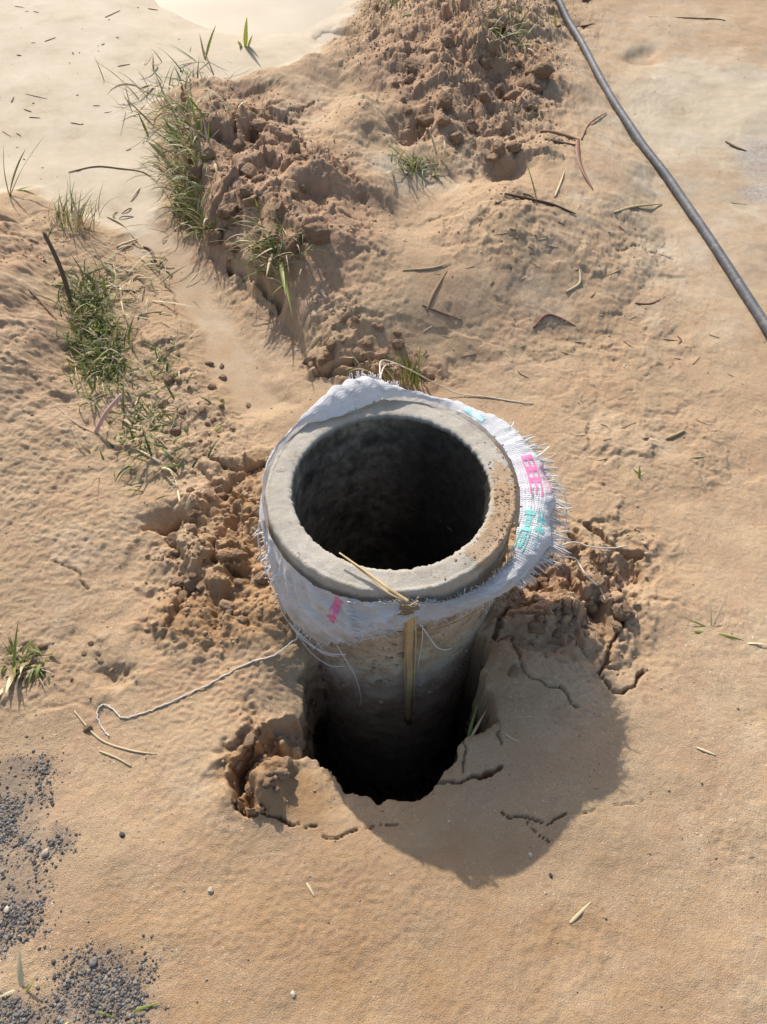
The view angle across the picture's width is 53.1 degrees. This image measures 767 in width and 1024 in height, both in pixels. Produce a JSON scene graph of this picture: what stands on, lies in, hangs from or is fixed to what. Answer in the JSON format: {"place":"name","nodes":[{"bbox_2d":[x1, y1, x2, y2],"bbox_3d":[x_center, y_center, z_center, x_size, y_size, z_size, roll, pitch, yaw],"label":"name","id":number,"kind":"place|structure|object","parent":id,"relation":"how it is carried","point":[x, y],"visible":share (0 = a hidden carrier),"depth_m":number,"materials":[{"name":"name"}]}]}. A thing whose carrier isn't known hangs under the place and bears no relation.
{"place":"outdoors","nodes":[
{"label":"outdoors","id":0,"kind":"place"},
{"bbox_2d":[0,735,198,1023],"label":"gravel","id":1,"kind":"structure","parent":0,"point":[116,979],"depth_m":1.03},
{"bbox_2d":[0,0,766,1023],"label":"ground","id":2,"kind":"structure","parent":0,"point":[596,820],"depth_m":1.50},
{"bbox_2d":[0,948,34,997],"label":"grass sprout","id":3,"kind":"object","parent":2,"relation":"on","point":[20,976],"depth_m":1.01,"materials":[{"name":"plant"}]},
{"bbox_2d":[3,137,43,195],"bbox_3d":[-1.002,-0.972,2.157,0.148,0.164,0.077,-19,55,-15],"label":"grass sprout","id":4,"kind":"object","parent":2,"relation":"on","point":[15,173],"depth_m":2.16,"materials":[{"name":"plant"}]},
{"bbox_2d":[0,634,58,692],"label":"grass tuft","id":5,"kind":"object","parent":2,"relation":"on","point":[21,667],"visible":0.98,"depth_m":1.29,"materials":[{"name":"plant"}]},
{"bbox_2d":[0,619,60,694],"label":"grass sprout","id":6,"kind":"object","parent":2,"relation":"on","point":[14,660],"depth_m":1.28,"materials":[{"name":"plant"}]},
{"bbox_2d":[42,231,74,307],"bbox_3d":[-0.785,-0.579,1.870,0.018,0.166,0.130,-20,55,-16],"label":"stick","id":7,"kind":"object","parent":2,"relation":"on","point":[58,263],"visible":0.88,"depth_m":1.85,"materials":[{"name":"wood"}]},
{"bbox_2d":[37,172,122,250],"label":"grass tuft","id":8,"kind":"object","parent":2,"relation":"on","point":[76,216],"visible":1,"depth_m":2.07,"materials":[{"name":"grass"}]},
{"bbox_2d":[35,242,139,391],"bbox_3d":[-0.706,-0.483,1.843,0.235,0.126,0.558,-13,54,-11],"label":"grass tuft","id":9,"kind":"object","parent":2,"relation":"on","point":[88,291],"visible":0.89,"depth_m":1.85,"materials":[{"name":"plant"}]},
{"bbox_2d":[55,300,148,414],"bbox_3d":[-0.633,-0.349,1.747,0.226,0.111,0.376,2,52,1],"label":"grass tuft","id":10,"kind":"object","parent":2,"relation":"on","point":[107,354],"visible":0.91,"depth_m":1.75,"materials":[{"name":"grass"}]},
{"bbox_2d":[93,393,122,433],"bbox_3d":[-0.580,-0.197,1.604,0.096,0.086,0.010,-32,59,-23],"label":"stick","id":11,"kind":"object","parent":2,"relation":"on","point":[107,411],"visible":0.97,"depth_m":1.59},
{"bbox_2d":[65,1002,159,1023],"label":"grass sprout","id":12,"kind":"object","parent":2,"relation":"on","point":[135,1010],"depth_m":1.00,"materials":[{"name":"plant"}]},
{"bbox_2d":[70,165,156,180],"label":"twig","id":13,"kind":"object","parent":2,"relation":"on","point":[111,167],"visible":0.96,"depth_m":2.33,"materials":[{"name":"wood"}]},
{"bbox_2d":[74,710,155,753],"bbox_3d":[-0.435,0.362,1.227,0.163,0.008,0.022,21,55,15],"label":"straw","id":14,"kind":"object","parent":2,"relation":"on","point":[99,738],"visible":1,"depth_m":1.22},
{"bbox_2d":[76,225,200,325],"bbox_3d":[-0.629,-0.606,1.996,0.364,0.107,0.438,-10,53,-9],"label":"grass tuft","id":15,"kind":"object","parent":2,"relation":"on","point":[115,269],"visible":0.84,"depth_m":1.97,"materials":[{"name":"grass"}]},
{"bbox_2d":[71,341,228,500],"bbox_3d":[-0.499,-0.201,1.644,0.348,0.101,0.483,2,52,1],"label":"grass tuft","id":16,"kind":"object","parent":2,"relation":"on","point":[147,419],"visible":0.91,"depth_m":1.61,"materials":[{"name":"grass"}]},
{"bbox_2d":[136,449,177,486],"bbox_3d":[-0.456,-0.096,1.568,0.145,0.021,0.020,38,60,25],"label":"straw","id":17,"kind":"object","parent":2,"relation":"on","point":[154,459],"visible":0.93,"depth_m":1.57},
{"bbox_2d":[134,324,203,380],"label":"grass tuft","id":18,"kind":"object","parent":2,"relation":"on","point":[167,362],"visible":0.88,"depth_m":1.77,"materials":[{"name":"plant"}]},
{"bbox_2d":[163,373,174,385],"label":"soil clod","id":19,"kind":"object","parent":2,"relation":"on","point":[169,380],"visible":0.98,"depth_m":1.72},
{"bbox_2d":[167,532,176,548],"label":"soil clod","id":20,"kind":"object","parent":2,"relation":"on","point":[171,540],"visible":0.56,"depth_m":1.46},
{"bbox_2d":[171,578,183,587],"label":"soil clod","id":21,"kind":"object","parent":2,"relation":"on","point":[178,582],"visible":1,"depth_m":1.41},
{"bbox_2d":[115,65,243,201],"bbox_3d":[-0.657,-1.207,2.284,0.377,0.292,0.949,-20,55,-16],"label":"grass tuft","id":22,"kind":"object","parent":2,"relation":"on","point":[171,135],"visible":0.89,"depth_m":2.19,"materials":[{"name":"grass"}]},
{"bbox_2d":[178,590,187,603],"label":"soil clod","id":23,"kind":"object","parent":2,"relation":"on","point":[182,595],"visible":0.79,"depth_m":1.39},
{"bbox_2d":[148,120,220,240],"bbox_3d":[-0.548,-0.894,2.088,0.242,0.228,0.468,-8,53,-7],"label":"grass tuft","id":24,"kind":"object","parent":2,"relation":"on","point":[182,194],"visible":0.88,"depth_m":2.09,"materials":[{"name":"grass"}]},
{"bbox_2d":[183,577,199,592],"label":"soil clod","id":25,"kind":"object","parent":2,"relation":"on","point":[189,584],"visible":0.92,"depth_m":1.40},
{"bbox_2d":[186,524,197,535],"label":"soil clod","id":26,"kind":"object","parent":2,"relation":"on","point":[191,528],"visible":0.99,"depth_m":1.44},
{"bbox_2d":[95,45,291,135],"bbox_3d":[-0.618,-1.383,2.485,0.556,0.271,1.030,-17,54,-13],"label":"grass tuft","id":27,"kind":"object","parent":2,"relation":"on","point":[159,82],"visible":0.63,"depth_m":2.57,"materials":[{"name":"grass"}]},
{"bbox_2d":[174,26,215,65],"bbox_3d":[-0.702,-1.661,2.741,0.125,0.104,0.218,34,59,23],"label":"grass sprout","id":28,"kind":"object","parent":2,"relation":"on","point":[208,46],"depth_m":2.76,"materials":[{"name":"plant"}]},
{"bbox_2d":[187,163,202,179],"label":"soil clod","id":29,"kind":"object","parent":2,"relation":"on","point":[195,170],"visible":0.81,"depth_m":2.07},
{"bbox_2d":[187,507,202,517],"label":"soil clod","id":30,"kind":"object","parent":2,"relation":"on","point":[195,512],"visible":1,"depth_m":1.47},
{"bbox_2d":[96,596,298,736],"bbox_3d":[-0.306,0.252,1.259,0.350,0.095,0.068,-24,56,-18],"label":"string","id":31,"kind":"object","parent":2,"relation":"on","point":[119,716],"visible":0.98,"depth_m":1.27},
{"bbox_2d":[166,200,231,244],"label":"grass tuft","id":32,"kind":"object","parent":2,"relation":"on","point":[199,231],"visible":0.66,"depth_m":2.03,"materials":[{"name":"plant"}]},
{"bbox_2d":[195,579,207,591],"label":"soil clod","id":33,"kind":"object","parent":2,"relation":"on","point":[200,585],"visible":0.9,"depth_m":1.39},
{"bbox_2d":[199,142,215,160],"bbox_3d":[-0.480,-0.975,2.087,0.043,0.044,0.054,-23,56,-17],"label":"soil clod","id":34,"kind":"object","parent":2,"relation":"on","point":[208,149],"visible":0.93,"depth_m":2.07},
{"bbox_2d":[201,489,214,501],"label":"soil clod","id":35,"kind":"object","parent":2,"relation":"on","point":[207,494],"visible":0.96,"depth_m":1.50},
{"bbox_2d":[205,228,222,244],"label":"soil clod","id":36,"kind":"object","parent":2,"relation":"on","point":[214,236],"visible":0.92,"depth_m":1.98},
{"bbox_2d":[217,552,230,561],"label":"soil clod","id":37,"kind":"object","parent":2,"relation":"on","point":[223,556],"visible":1,"depth_m":1.41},
{"bbox_2d":[215,203,238,219],"bbox_3d":[-0.398,-0.770,1.966,0.071,0.034,0.068,-21,27,-1],"label":"soil clod","id":38,"kind":"object","parent":2,"relation":"on","point":[223,212],"visible":0.95,"depth_m":1.95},
{"bbox_2d":[219,599,237,610],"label":"soil clod","id":39,"kind":"object","parent":2,"relation":"on","point":[224,604],"visible":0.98,"depth_m":1.35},
{"bbox_2d":[231,548,248,561],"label":"soil clod","id":40,"kind":"object","parent":2,"relation":"on","point":[237,555],"visible":1,"depth_m":1.41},
{"bbox_2d":[233,578,249,588],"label":"soil clod","id":41,"kind":"object","parent":2,"relation":"on","point":[239,583],"visible":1,"depth_m":1.39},
{"bbox_2d":[235,615,248,624],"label":"soil clod","id":42,"kind":"object","parent":2,"relation":"on","point":[242,619],"visible":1,"depth_m":1.33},
{"bbox_2d":[238,18,252,45],"bbox_3d":[-0.506,-1.770,2.830,0.079,0.124,0.045,30,57,20],"label":"grass sprout","id":43,"kind":"object","parent":2,"relation":"on","point":[245,38],"depth_m":2.85,"materials":[{"name":"plant"}]},
{"bbox_2d":[238,184,254,200],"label":"soil clod","id":44,"kind":"object","parent":2,"relation":"on","point":[245,190],"visible":0.64,"depth_m":1.92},
{"bbox_2d":[240,163,256,177],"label":"soil clod","id":45,"kind":"object","parent":2,"relation":"on","point":[248,170],"visible":0.86,"depth_m":2.01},
{"bbox_2d":[155,0,343,43],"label":"puddle water","id":46,"kind":"structure","parent":2,"relation":"on","point":[261,16],"depth_m":3.13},
{"bbox_2d":[242,733,256,748],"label":"soil clod","id":47,"kind":"object","parent":2,"relation":"on","point":[250,739],"visible":1,"depth_m":1.22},
{"bbox_2d":[242,194,257,206],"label":"soil clod","id":48,"kind":"object","parent":2,"relation":"on","point":[249,201],"visible":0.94,"depth_m":1.91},
{"bbox_2d":[250,173,264,182],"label":"soil clod","id":49,"kind":"object","parent":2,"relation":"on","point":[258,178],"visible":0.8,"depth_m":1.97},
{"bbox_2d":[251,118,268,133],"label":"soil clod","id":50,"kind":"object","parent":2,"relation":"on","point":[258,125],"visible":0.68,"depth_m":2.17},
{"bbox_2d":[254,570,267,584],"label":"soil clod","id":51,"kind":"object","parent":2,"relation":"on","point":[260,579],"visible":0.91,"depth_m":1.38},
{"bbox_2d":[262,776,273,787],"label":"soil clod","id":52,"kind":"object","parent":2,"relation":"on","point":[267,782],"visible":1,"depth_m":1.15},
{"bbox_2d":[211,200,329,292],"bbox_3d":[-0.260,-0.644,1.839,0.232,0.206,0.305,-29,58,-21],"label":"grass tuft","id":53,"kind":"object","parent":2,"relation":"on","point":[267,241],"visible":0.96,"depth_m":1.82,"materials":[{"name":"grass"}]},
{"bbox_2d":[266,254,292,316],"bbox_3d":[-0.244,-0.526,1.764,0.045,0.030,0.261,-8,53,-7],"label":"grass blade","id":54,"kind":"object","parent":2,"relation":"on","point":[283,275],"visible":0.99,"depth_m":1.77,"materials":[{"name":"plant"}]},
{"bbox_2d":[272,767,290,779],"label":"soil clod","id":55,"kind":"object","parent":2,"relation":"on","point":[282,773],"visible":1,"depth_m":1.17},
{"bbox_2d":[281,756,294,777],"bbox_3d":[-0.150,0.396,1.189,0.022,0.018,0.036,-9,88,16],"label":"soil clod","id":56,"kind":"object","parent":2,"relation":"on","point":[287,762],"visible":0.85,"depth_m":1.19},
{"bbox_2d":[282,235,301,254],"bbox_3d":[-0.217,-0.631,1.816,0.053,0.036,0.052,4,55,50],"label":"soil clod","id":57,"kind":"object","parent":2,"relation":"on","point":[290,243],"visible":0.94,"depth_m":1.80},
{"bbox_2d":[284,138,300,154],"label":"soil clod","id":58,"kind":"object","parent":2,"relation":"on","point":[293,147],"visible":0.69,"depth_m":2.08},
{"bbox_2d":[289,154,305,163],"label":"soil clod","id":59,"kind":"object","parent":2,"relation":"on","point":[299,157],"visible":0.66,"depth_m":2.02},
{"bbox_2d":[301,222,329,244],"bbox_3d":[-0.159,-0.656,1.812,0.070,0.059,0.060,-5,52,-5],"label":"soil clod","id":60,"kind":"object","parent":2,"relation":"on","point":[316,233],"visible":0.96,"depth_m":1.79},
{"bbox_2d":[325,340,336,350],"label":"soil clod","id":61,"kind":"object","parent":2,"relation":"on","point":[330,345],"visible":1,"depth_m":1.73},
{"bbox_2d":[338,345,397,376],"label":"grass tuft","id":62,"kind":"object","parent":2,"relation":"on","point":[356,362],"visible":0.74,"depth_m":1.72,"materials":[{"name":"plant"}]},
{"bbox_2d":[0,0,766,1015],"bbox_3d":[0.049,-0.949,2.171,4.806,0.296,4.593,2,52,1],"label":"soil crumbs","id":63,"kind":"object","parent":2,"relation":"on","point":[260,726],"visible":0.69,"depth_m":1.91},
{"bbox_2d":[356,0,411,25],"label":"grass tuft","id":64,"kind":"object","parent":2,"relation":"on","point":[397,7],"visible":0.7,"depth_m":3.03,"materials":[{"name":"plant"}]},
{"bbox_2d":[265,399,516,789],"bbox_3d":[-0.004,0.832,2.349,0.404,2.852,0.405,2,52,1],"label":"well pipe","id":65,"kind":"object","parent":2,"relation":"on","point":[452,472],"visible":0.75,"depth_m":1.36,"materials":[{"name":"concrete"}]},
{"bbox_2d":[278,546,508,724],"bbox_3d":[0.058,0.177,1.356,0.416,0.507,0.209,-23,56,-17],"label":"reed tie","id":66,"kind":"object","parent":65,"relation":"hanging from","point":[410,625],"visible":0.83,"depth_m":1.20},
{"bbox_2d":[252,371,572,706],"bbox_3d":[0.046,0.068,1.369,0.518,0.438,0.459,2,52,1],"label":"woven sack","id":67,"kind":"object","parent":65,"relation":"attached to","point":[317,614],"visible":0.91,"depth_m":1.21,"materials":[{"name":"plastic"}]},
{"bbox_2d":[538,556,605,599],"bbox_3d":[0.304,0.087,1.300,0.170,0.190,0.084,-13,54,-11],"label":"string","id":68,"kind":"object","parent":67,"relation":"hanging from","point":[577,561],"visible":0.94,"depth_m":1.37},
{"bbox_2d":[544,541,627,553],"bbox_3d":[0.340,0.048,1.335,0.272,0.209,0.053,-31,59,-22],"label":"string","id":69,"kind":"object","parent":67,"relation":"attached to","point":[591,546],"visible":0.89,"depth_m":1.42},
{"bbox_2d":[392,339,404,348],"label":"soil clod","id":70,"kind":"object","parent":2,"relation":"on","point":[398,343],"visible":0.94,"depth_m":1.74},
{"bbox_2d":[375,342,431,391],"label":"grass tuft","id":71,"kind":"object","parent":2,"relation":"on","point":[414,377],"visible":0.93,"depth_m":1.69,"materials":[{"name":"plant"}]},
{"bbox_2d":[405,57,420,75],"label":"soil clod","id":72,"kind":"object","parent":2,"relation":"on","point":[413,65],"visible":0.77,"depth_m":2.42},
{"bbox_2d":[382,131,452,183],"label":"grass tuft","id":73,"kind":"object","parent":2,"relation":"on","point":[413,161],"visible":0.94,"depth_m":2.13,"materials":[{"name":"plant"}]},
{"bbox_2d":[416,113,434,127],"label":"soil clod","id":74,"kind":"object","parent":2,"relation":"on","point":[426,120],"visible":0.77,"depth_m":2.28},
{"bbox_2d":[426,270,446,310],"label":"twig","id":75,"kind":"object","parent":2,"relation":"on","point":[433,293],"visible":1,"depth_m":1.79,"materials":[{"name":"wood"}]},
{"bbox_2d":[436,113,451,125],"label":"soil clod","id":76,"kind":"object","parent":2,"relation":"on","point":[443,119],"visible":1,"depth_m":2.23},
{"bbox_2d":[436,91,453,110],"bbox_3d":[0.182,-1.219,2.280,0.053,0.046,0.059,8,52,5],"label":"soil clod","id":77,"kind":"object","parent":2,"relation":"on","point":[445,100],"visible":0.95,"depth_m":2.27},
{"bbox_2d":[440,35,454,47],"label":"soil clod","id":78,"kind":"object","parent":2,"relation":"on","point":[447,40],"visible":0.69,"depth_m":2.48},
{"bbox_2d":[379,360,532,403],"bbox_3d":[0.160,-0.258,1.544,0.342,0.270,0.305,2,52,1],"label":"string","id":79,"kind":"object","parent":2,"relation":"on","point":[446,388],"visible":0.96,"depth_m":1.70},
{"bbox_2d":[450,131,463,143],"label":"soil clod","id":80,"kind":"object","parent":2,"relation":"on","point":[457,137],"visible":1,"depth_m":2.21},
{"bbox_2d":[453,699,486,763],"bbox_3d":[0.177,0.401,1.510,0.034,0.526,0.289,14,53,10],"label":"grass sprout","id":81,"kind":"object","parent":2,"relation":"on","point":[471,726],"depth_m":1.25,"materials":[{"name":"plant"}]},
{"bbox_2d":[466,119,477,132],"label":"soil clod","id":82,"kind":"object","parent":2,"relation":"on","point":[471,125],"visible":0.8,"depth_m":2.29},
{"bbox_2d":[479,55,490,70],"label":"soil clod","id":83,"kind":"object","parent":2,"relation":"on","point":[484,61],"visible":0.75,"depth_m":2.47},
{"bbox_2d":[479,91,490,101],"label":"soil clod","id":84,"kind":"object","parent":2,"relation":"on","point":[484,96],"visible":1,"depth_m":2.35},
{"bbox_2d":[485,39,500,53],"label":"soil clod","id":85,"kind":"object","parent":2,"relation":"on","point":[492,46],"visible":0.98,"depth_m":2.48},
{"bbox_2d":[486,152,499,161],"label":"soil clod","id":86,"kind":"object","parent":2,"relation":"on","point":[492,157],"visible":1,"depth_m":2.21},
{"bbox_2d":[488,19,504,29],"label":"soil clod","id":87,"kind":"object","parent":2,"relation":"on","point":[492,22],"visible":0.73,"depth_m":2.62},
{"bbox_2d":[492,140,505,154],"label":"soil clod","id":88,"kind":"object","parent":2,"relation":"on","point":[498,146],"visible":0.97,"depth_m":2.20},
{"bbox_2d":[463,1,556,62],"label":"grass tuft","id":89,"kind":"object","parent":2,"relation":"on","point":[498,32],"visible":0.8,"depth_m":2.60,"materials":[{"name":"plant"}]},
{"bbox_2d":[500,89,521,101],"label":"soil clod","id":90,"kind":"object","parent":2,"relation":"on","point":[513,95],"visible":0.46,"depth_m":2.44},
{"bbox_2d":[507,665,518,676],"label":"soil clod","id":91,"kind":"object","parent":2,"relation":"on","point":[514,670],"visible":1,"depth_m":1.27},
{"bbox_2d":[505,141,521,152],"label":"soil clod","id":92,"kind":"object","parent":2,"relation":"on","point":[513,147],"visible":0.99,"depth_m":2.21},
{"bbox_2d":[518,78,533,89],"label":"soil clod","id":93,"kind":"object","parent":2,"relation":"on","point":[524,83],"visible":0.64,"depth_m":2.47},
{"bbox_2d":[523,575,538,590],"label":"soil clod","id":94,"kind":"object","parent":2,"relation":"on","point":[535,586],"visible":0.59,"depth_m":1.42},
{"bbox_2d":[527,622,545,634],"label":"soil clod","id":95,"kind":"object","parent":2,"relation":"on","point":[536,627],"visible":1,"depth_m":1.31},
{"bbox_2d":[531,83,543,92],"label":"soil clod","id":96,"kind":"object","parent":2,"relation":"on","point":[537,87],"visible":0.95,"depth_m":2.46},
{"bbox_2d":[504,193,575,213],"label":"twig","id":97,"kind":"object","parent":2,"relation":"on","point":[532,199],"visible":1,"depth_m":2.01,"materials":[{"name":"wood"}]},
{"bbox_2d":[530,62,554,80],"bbox_3d":[0.515,-1.424,2.487,0.080,0.057,0.064,18,19,36],"label":"soil clod","id":98,"kind":"object","parent":2,"relation":"on","point":[543,71],"visible":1,"depth_m":2.47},
{"bbox_2d":[533,313,575,327],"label":"dry leaf","id":99,"kind":"object","parent":2,"relation":"on","point":[539,320],"visible":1,"depth_m":1.85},
{"bbox_2d":[540,130,579,139],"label":"twig","id":100,"kind":"object","parent":2,"relation":"on","point":[558,133],"visible":0.93,"depth_m":2.32,"materials":[{"name":"wood"}]},
{"bbox_2d":[560,597,573,614],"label":"soil clod","id":101,"kind":"object","parent":2,"relation":"on","point":[567,609],"visible":0.94,"depth_m":1.33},
{"bbox_2d":[564,543,578,554],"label":"soil clod","id":102,"kind":"object","parent":2,"relation":"on","point":[571,547],"visible":0.81,"depth_m":1.42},
{"bbox_2d":[572,601,580,613],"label":"soil clod","id":103,"kind":"object","parent":2,"relation":"on","point":[576,607],"visible":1,"depth_m":1.32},
{"bbox_2d":[569,902,590,923],"bbox_3d":[0.279,0.566,1.085,0.044,0.003,0.005,-30,59,-22],"label":"wood splinter","id":104,"kind":"object","parent":2,"relation":"on","point":[579,913],"visible":1,"depth_m":1.08,"materials":[{"name":"wood"}]},
{"bbox_2d":[575,139,592,188],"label":"dry leaf","id":105,"kind":"object","parent":2,"relation":"on","point":[577,150],"visible":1,"depth_m":2.21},
{"bbox_2d":[586,603,598,612],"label":"soil clod","id":106,"kind":"object","parent":2,"relation":"on","point":[594,607],"visible":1,"depth_m":1.38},
{"bbox_2d":[589,573,605,588],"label":"soil clod","id":107,"kind":"object","parent":2,"relation":"on","point":[598,579],"visible":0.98,"depth_m":1.38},
{"bbox_2d":[598,592,611,603],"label":"soil clod","id":108,"kind":"object","parent":2,"relation":"on","point":[607,595],"visible":1,"depth_m":1.37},
{"bbox_2d":[606,563,619,574],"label":"soil clod","id":109,"kind":"object","parent":2,"relation":"on","point":[612,568],"visible":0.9,"depth_m":1.44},
{"bbox_2d":[612,621,622,631],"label":"soil clod","id":110,"kind":"object","parent":2,"relation":"on","point":[617,626],"visible":1,"depth_m":1.34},
{"bbox_2d":[612,603,624,617],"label":"soil clod","id":111,"kind":"object","parent":2,"relation":"on","point":[617,610],"visible":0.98,"depth_m":1.35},
{"bbox_2d":[616,599,634,620],"bbox_3d":[0.427,0.173,1.363,0.036,0.022,0.041,-5,52,-5],"label":"soil clod","id":112,"kind":"object","parent":2,"relation":"on","point":[628,611],"visible":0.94,"depth_m":1.35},
{"bbox_2d":[613,203,661,212],"bbox_3d":[0.710,-0.852,2.146,0.216,0.050,0.013,-30,58,-22],"label":"straw","id":113,"kind":"object","parent":2,"relation":"on","point":[629,207],"visible":1,"depth_m":2.13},
{"bbox_2d":[555,0,766,337],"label":"hose","id":114,"kind":"object","parent":2,"relation":"on","point":[744,292],"visible":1,"depth_m":2.23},
{"bbox_2d":[682,597,762,643],"bbox_3d":[0.604,0.187,1.353,0.148,0.032,0.072,12,53,8],"label":"grass sprout","id":115,"kind":"object","parent":2,"relation":"on","point":[725,635],"depth_m":1.35,"materials":[{"name":"plant"}]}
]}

